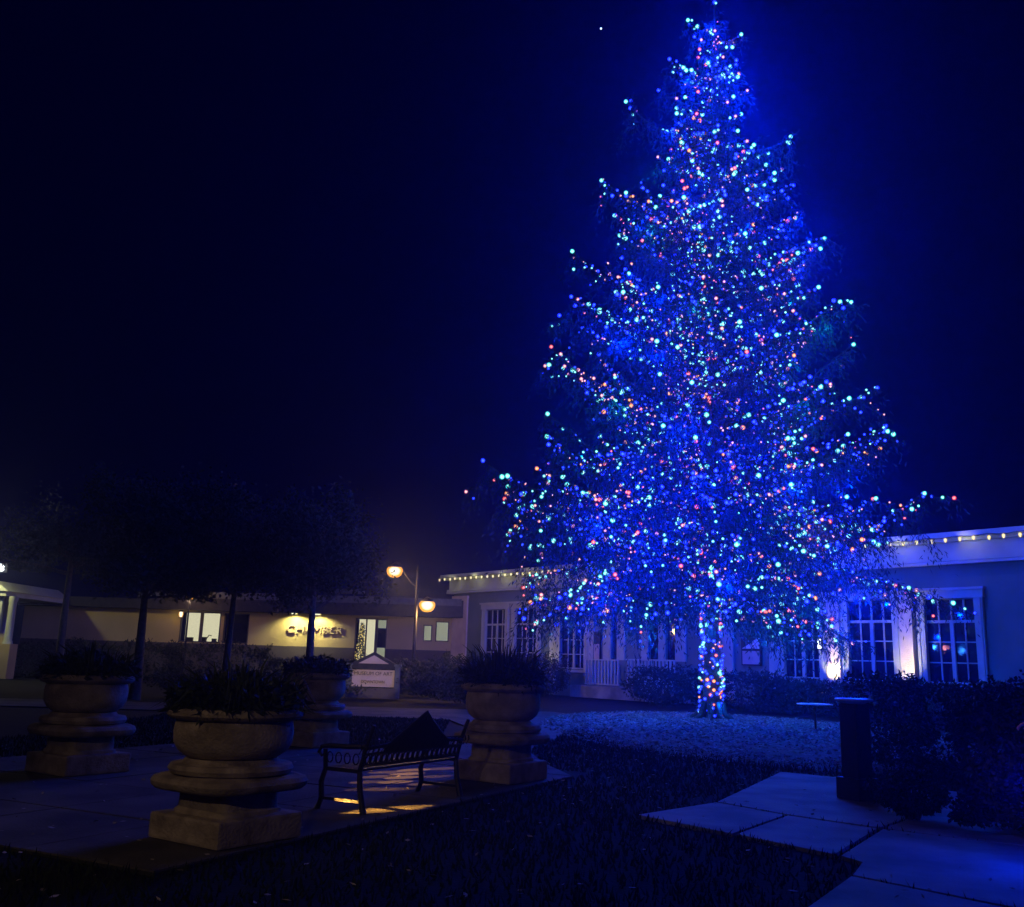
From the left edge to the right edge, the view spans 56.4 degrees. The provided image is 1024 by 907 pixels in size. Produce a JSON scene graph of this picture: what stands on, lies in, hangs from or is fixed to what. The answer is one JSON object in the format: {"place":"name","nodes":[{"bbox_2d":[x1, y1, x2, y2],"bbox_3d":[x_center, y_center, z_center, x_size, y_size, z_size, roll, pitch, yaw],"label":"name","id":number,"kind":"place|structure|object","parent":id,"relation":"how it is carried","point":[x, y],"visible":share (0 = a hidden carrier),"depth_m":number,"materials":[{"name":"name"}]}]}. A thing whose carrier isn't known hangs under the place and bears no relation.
{"place":"outdoors","nodes":[
{"label":"outdoors","id":0,"kind":"place"},
{"bbox_2d":[0,698,574,872],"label":"patio","id":1,"kind":"structure","parent":0,"point":[72,809],"depth_m":10.81,"materials":[{"name":"concrete"}]},
{"bbox_2d":[25,674,135,776],"bbox_3d":[-5.792,3.630,12.886,1.200,1.261,1.200,-7,-15,34],"label":"stone planter","id":2,"kind":"object","parent":1,"relation":"on","point":[82,725],"visible":0.91,"depth_m":12.51,"materials":[{"name":"grey stone"}]},
{"bbox_2d":[31,638,145,684],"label":"potted grass","id":3,"kind":"object","parent":2,"relation":"on","point":[88,662],"depth_m":12.73,"materials":[{"name":"green plant"}]},
{"bbox_2d":[148,707,307,850],"bbox_3d":[-2.537,2.870,8.620,1.200,1.117,1.200,-7,-15,34],"label":"stone planter","id":4,"kind":"object","parent":1,"relation":"on","point":[228,778],"visible":0.89,"depth_m":8.24,"materials":[{"name":"grey stone"}]},
{"bbox_2d":[149,652,318,724],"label":"potted grass","id":5,"kind":"object","parent":4,"relation":"on","point":[225,692],"depth_m":8.44,"materials":[{"name":"green plant"}]},
{"bbox_2d":[286,672,352,747],"bbox_3d":[-3.643,4.723,17.677,1.200,1.297,1.200,-7,-15,34],"label":"stone planter","id":6,"kind":"object","parent":1,"relation":"on","point":[318,728],"visible":0.62,"depth_m":17.29,"materials":[{"name":"grey stone"}]},
{"bbox_2d":[279,652,354,678],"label":"potted grass","id":7,"kind":"object","parent":6,"relation":"on","point":[311,664],"depth_m":17.54,"materials":[{"name":"green plant"}]},
{"bbox_2d":[314,710,469,814],"bbox_3d":[-1.306,3.483,11.003,0.811,1.048,2.122,-5,-14,30],"label":"iron bench","id":8,"kind":"object","parent":1,"relation":"on","point":[423,733],"visible":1,"depth_m":10.68,"materials":[{"name":"black metal"}]},
{"bbox_2d":[454,683,549,784],"bbox_3d":[-0.137,3.899,13.427,1.200,1.297,1.200,-7,-15,34],"label":"stone planter","id":9,"kind":"object","parent":1,"relation":"on","point":[503,732],"visible":0.94,"depth_m":13.04,"materials":[{"name":"grey stone"}]},
{"bbox_2d":[452,637,555,695],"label":"potted grass","id":10,"kind":"object","parent":9,"relation":"on","point":[504,670],"depth_m":13.30,"materials":[{"name":"green plant"}]},
{"bbox_2d":[0,732,1014,906],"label":"fallen leaves","id":11,"kind":"object","parent":1,"relation":"on","point":[738,901],"visible":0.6,"depth_m":8.92,"materials":[{"name":"brown plant"}]},
{"bbox_2d":[0,654,1008,906],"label":"ground","id":12,"kind":"structure","parent":0,"point":[14,722],"depth_m":8.07,"materials":[{"name":"soil"}]},
{"bbox_2d":[0,564,7,572],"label":"floodlight","id":13,"kind":"object","parent":12,"relation":"on","point":[2,570],"visible":0.7,"depth_m":48.73,"materials":[{"name":"white metal"}]},
{"bbox_2d":[0,581,63,678],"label":"portico","id":14,"kind":"structure","parent":12,"relation":"on","point":[12,595],"depth_m":49.65,"materials":[{"name":"white paint"}]},
{"bbox_2d":[13,638,85,676],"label":"hedge","id":15,"kind":"object","parent":12,"relation":"on","point":[20,650],"visible":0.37,"depth_m":52.77,"materials":[{"name":"green plant"}]},
{"bbox_2d":[0,477,143,655],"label":"broadleaf tree","id":16,"kind":"object","parent":12,"relation":"on","point":[48,542],"visible":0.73,"depth_m":44.98,"materials":[{"name":"green plant"}]},
{"bbox_2d":[65,636,185,681],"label":"hedge","id":17,"kind":"object","parent":12,"relation":"on","point":[149,643],"visible":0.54,"depth_m":52.71,"materials":[{"name":"green plant"}]},
{"bbox_2d":[60,460,257,700],"bbox_3d":[-11.812,4.323,32.663,6.178,8.045,6.515,2,-12,0],"label":"broadleaf tree","id":18,"kind":"object","parent":12,"relation":"on","point":[167,518],"visible":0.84,"depth_m":31.92,"materials":[{"name":"green plant"}]},
{"bbox_2d":[181,598,192,672],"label":"street lamp","id":19,"kind":"object","parent":12,"relation":"on","point":[182,669],"visible":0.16,"depth_m":53.91,"materials":[{"name":"brown metal"}]},
{"bbox_2d":[159,639,275,681],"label":"hedge","id":20,"kind":"object","parent":12,"relation":"on","point":[263,655],"visible":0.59,"depth_m":52.80,"materials":[{"name":"green plant"}]},
{"bbox_2d":[123,462,313,672],"bbox_3d":[-9.977,4.486,33.393,6.045,8.136,6.281,2,-12,0],"label":"broadleaf tree","id":21,"kind":"object","parent":12,"relation":"on","point":[235,520],"visible":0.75,"depth_m":32.41,"materials":[{"name":"green plant"}]},
{"bbox_2d":[16,589,463,684],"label":"tan building","id":22,"kind":"structure","parent":12,"relation":"on","point":[388,634],"depth_m":56.86,"materials":[{"name":"beige paint"}]},
{"bbox_2d":[178,611,221,642],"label":"window","id":23,"kind":"structure","parent":22,"relation":"in","point":[200,624],"depth_m":57.82,"materials":[{"name":"glass"}]},
{"bbox_2d":[187,635,216,641],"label":"desk clutter","id":24,"kind":"object","parent":22,"relation":"in","point":[192,638],"visible":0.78,"depth_m":57.33,"materials":[{"name":"black"}]},
{"bbox_2d":[222,613,249,643],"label":"window","id":25,"kind":"structure","parent":22,"relation":"in","point":[241,621],"depth_m":57.13,"materials":[{"name":"black glass"}]},
{"bbox_2d":[355,622,366,659],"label":"christmas tree","id":26,"kind":"object","parent":22,"relation":"in","point":[360,643],"visible":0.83,"depth_m":57.32,"materials":[{"name":"green plant"}]},
{"bbox_2d":[353,618,387,669],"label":"door","id":27,"kind":"structure","parent":22,"relation":"in","point":[375,634],"depth_m":57.15,"materials":[{"name":"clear glass"}]},
{"bbox_2d":[423,625,431,640],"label":"window","id":28,"kind":"structure","parent":22,"relation":"in","point":[427,629],"depth_m":57.09,"materials":[{"name":"glass"}]},
{"bbox_2d":[435,621,448,641],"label":"window","id":29,"kind":"structure","parent":22,"relation":"in","point":[442,627],"depth_m":57.12,"materials":[{"name":"glass"}]},
{"bbox_2d":[142,666,371,694],"bbox_3d":[-9.477,8.414,34.966,9.063,1.270,2.770,2,-12,0],"label":"hedge","id":30,"kind":"object","parent":12,"relation":"on","point":[165,682],"visible":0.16,"depth_m":34.84,"materials":[{"name":"green plant"}]},
{"bbox_2d":[0,777,572,876],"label":"patio joint base","id":31,"kind":"object","parent":12,"relation":"on","point":[146,873],"visible":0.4,"depth_m":7.96,"materials":[{"name":"black concrete"}]},
{"bbox_2d":[265,654,357,681],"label":"hedge","id":32,"kind":"object","parent":12,"relation":"on","point":[276,663],"visible":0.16,"depth_m":52.51,"materials":[{"name":"green plant"}]},
{"bbox_2d":[235,464,402,658],"bbox_3d":[-6.923,4.609,32.806,6.128,7.829,6.808,2,-12,0],"label":"broadleaf tree","id":33,"kind":"object","parent":12,"relation":"on","point":[327,544],"visible":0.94,"depth_m":31.85,"materials":[{"name":"green plant"}]},
{"bbox_2d":[345,652,401,698],"bbox_3d":[-5.654,9.033,38.934,2.240,1.840,0.320,2,-12,0],"label":"monument sign","id":34,"kind":"object","parent":12,"relation":"on","point":[378,678],"visible":0.98,"depth_m":38.85,"materials":[{"name":"white stone"}]},
{"bbox_2d":[354,655,460,696],"bbox_3d":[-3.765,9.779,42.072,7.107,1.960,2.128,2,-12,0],"label":"hedge","id":35,"kind":"object","parent":12,"relation":"on","point":[404,673],"visible":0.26,"depth_m":41.81,"materials":[{"name":"green plant"}]},
{"bbox_2d":[387,561,434,694],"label":"street lamp","id":36,"kind":"object","parent":12,"relation":"on","point":[427,604],"visible":0.87,"depth_m":44.38,"materials":[{"name":"brown metal"}]},
{"bbox_2d":[396,666,465,703],"bbox_3d":[-2.045,8.943,36.852,4.976,1.523,2.689,2,-12,0],"label":"shrub","id":37,"kind":"object","parent":12,"relation":"on","point":[428,688],"visible":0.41,"depth_m":36.54,"materials":[{"name":"green plant"}]},
{"bbox_2d":[429,650,487,687],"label":"shrub","id":38,"kind":"object","parent":12,"relation":"on","point":[453,660],"visible":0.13,"depth_m":47.58,"materials":[{"name":"green plant"}]},
{"bbox_2d":[446,650,491,699],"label":"shrub","id":39,"kind":"object","parent":12,"relation":"on","point":[453,686],"visible":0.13,"depth_m":33.29,"materials":[{"name":"green plant"}]},
{"bbox_2d":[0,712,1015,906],"bbox_3d":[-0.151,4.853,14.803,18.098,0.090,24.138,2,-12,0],"label":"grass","id":40,"kind":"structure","parent":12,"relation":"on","point":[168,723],"depth_m":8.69,"materials":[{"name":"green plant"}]},
{"bbox_2d":[516,649,571,696],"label":"hedge","id":41,"kind":"object","parent":12,"relation":"on","point":[561,672],"visible":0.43,"depth_m":46.15,"materials":[{"name":"green plant"}]},
{"bbox_2d":[620,661,702,706],"bbox_3d":[6.243,9.583,39.741,2.522,1.875,4.174,12,-16,-38],"label":"hedge","id":42,"kind":"object","parent":12,"relation":"on","point":[665,698],"visible":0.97,"depth_m":39.12,"materials":[{"name":"green plant"}]},
{"bbox_2d":[440,526,1023,720],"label":"museum building","id":43,"kind":"structure","parent":12,"relation":"on","point":[986,584],"depth_m":36.34,"materials":[{"name":"paint"}]},
{"bbox_2d":[479,602,510,660],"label":"window","id":44,"kind":"structure","parent":43,"relation":"in","point":[498,624],"depth_m":54.07,"materials":[{"name":"white glass"}]},
{"bbox_2d":[509,601,542,667],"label":"window","id":45,"kind":"structure","parent":43,"relation":"in","point":[514,607],"depth_m":52.17,"materials":[{"name":"white glass"}]},
{"bbox_2d":[553,601,589,672],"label":"window","id":46,"kind":"structure","parent":43,"relation":"in","point":[578,657],"depth_m":49.00,"materials":[{"name":"white glass"}]},
{"bbox_2d":[570,659,696,702],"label":"porch railing","id":47,"kind":"object","parent":43,"relation":"attached to","point":[599,691],"visible":0.62,"depth_m":44.97,"materials":[{"name":"white painted wood"}]},
{"bbox_2d":[439,530,1023,581],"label":"cornice string lights","id":48,"kind":"object","parent":43,"relation":"attached to","point":[988,537],"visible":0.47,"depth_m":34.68,"materials":[{"name":"white plastic"}]},
{"bbox_2d":[775,592,826,682],"bbox_3d":[11.753,7.457,38.729,0.380,3.590,2.460,12,-16,-38],"label":"window","id":49,"kind":"structure","parent":43,"relation":"in","point":[793,668],"depth_m":38.62,"materials":[{"name":"white glass"}]},
{"bbox_2d":[838,588,901,682],"bbox_3d":[13.701,7.012,36.424,0.380,3.590,2.660,12,-16,-38],"label":"window","id":50,"kind":"structure","parent":43,"relation":"in","point":[882,635],"depth_m":36.51,"materials":[{"name":"white glass"}]},
{"bbox_2d":[913,586,988,688],"bbox_3d":[15.686,6.583,34.071,0.380,3.540,2.640,12,-16,-38],"label":"window","id":51,"kind":"structure","parent":43,"relation":"in","point":[954,654],"depth_m":34.09,"materials":[{"name":"white glass"}]},
{"bbox_2d":[686,666,797,711],"bbox_3d":[9.062,9.323,37.839,2.585,1.748,3.921,12,-16,-38],"label":"hedge","id":52,"kind":"object","parent":12,"relation":"on","point":[729,679],"visible":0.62,"depth_m":37.00,"materials":[{"name":"green plant"}]},
{"bbox_2d":[539,710,1006,774],"bbox_3d":[6.272,7.249,24.938,10.671,0.130,18.788,2,-12,0],"label":"mulch bed","id":53,"kind":"object","parent":12,"relation":"on","point":[792,752],"visible":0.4,"depth_m":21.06,"materials":[{"name":"brown wood"}]},
{"bbox_2d":[455,0,983,719],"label":"cedar tree","id":54,"kind":"object","parent":53,"relation":"on","point":[659,514],"visible":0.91,"depth_m":30.54,"materials":[{"name":"green plant"}]},
{"bbox_2d":[697,597,724,716],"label":"trunk string lights","id":55,"kind":"object","parent":54,"relation":"attached to","point":[703,637],"visible":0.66,"depth_m":29.86,"materials":[{"name":"multicoloured plastic"}]},
{"bbox_2d":[464,0,975,648],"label":"crown string lights","id":56,"kind":"object","parent":54,"relation":"attached to","point":[706,414],"visible":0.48,"depth_m":30.78,"materials":[{"name":"multicoloured plastic"}]},
{"bbox_2d":[796,703,832,729],"bbox_3d":[8.082,7.053,25.433,0.940,0.750,0.940,2,-12,0],"label":"cafe table","id":57,"kind":"object","parent":53,"relation":"on","point":[815,721],"visible":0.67,"depth_m":25.38,"materials":[{"name":"white metal"}]},
{"bbox_2d":[750,675,823,714],"bbox_3d":[10.634,9.248,36.678,2.435,1.541,2.283,12,-16,-38],"label":"hedge","id":58,"kind":"object","parent":12,"relation":"on","point":[796,686],"visible":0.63,"depth_m":35.99,"materials":[{"name":"green plant"}]},
{"bbox_2d":[639,772,1023,906],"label":"walkway","id":59,"kind":"structure","parent":12,"relation":"on","point":[922,858],"depth_m":9.34,"materials":[{"name":"concrete"}]},
{"bbox_2d":[834,698,877,801],"bbox_3d":[4.487,3.844,12.445,0.490,1.259,0.490,8,-14,-28],"label":"pedestal","id":60,"kind":"object","parent":59,"relation":"on","point":[855,737],"visible":0.85,"depth_m":12.35,"materials":[{"name":"black metal"}]},
{"bbox_2d":[863,765,952,819],"bbox_3d":[4.483,3.846,10.823,0.981,0.591,0.920,2,-12,0],"label":"shrub","id":61,"kind":"object","parent":59,"relation":"on","point":[890,794],"visible":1,"depth_m":10.61,"materials":[{"name":"green plant"}]},
{"bbox_2d":[941,682,1023,832],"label":"hedge","id":62,"kind":"object","parent":59,"relation":"on","point":[987,801],"visible":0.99,"depth_m":9.99,"materials":[{"name":"green plant"}]},
{"bbox_2d":[802,676,896,717],"bbox_3d":[12.393,8.947,35.047,2.468,1.525,2.952,12,-16,-38],"label":"hedge","id":63,"kind":"object","parent":12,"relation":"on","point":[821,695],"visible":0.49,"depth_m":35.00,"materials":[{"name":"green plant"}]},
{"bbox_2d":[879,682,976,723],"bbox_3d":[14.611,8.473,32.499,2.543,1.497,3.683,12,-16,-38],"label":"hedge","id":64,"kind":"object","parent":12,"relation":"on","point":[934,716],"visible":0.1,"depth_m":32.34,"materials":[{"name":"green plant"}]},
{"bbox_2d":[843,669,1023,776],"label":"hedge","id":65,"kind":"object","parent":12,"relation":"on","point":[906,737],"visible":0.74,"depth_m":16.11,"materials":[{"name":"green plant"}]},
{"bbox_2d":[963,678,1023,700],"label":"hedge","id":66,"kind":"object","parent":12,"relation":"on","point":[997,683],"visible":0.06,"depth_m":30.66,"materials":[{"name":"green plant"}]},
{"bbox_2d":[0,0,1023,656],"label":"sky","id":67,"kind":"structure","parent":0,"point":[259,239],"materials":[{"name":"blue"}]},
{"bbox_2d":[814,682,834,708],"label":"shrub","id":68,"kind":"object","parent":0,"point":[827,698],"visible":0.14,"depth_m":36.28,"materials":[{"name":"green plant"}]}
]}

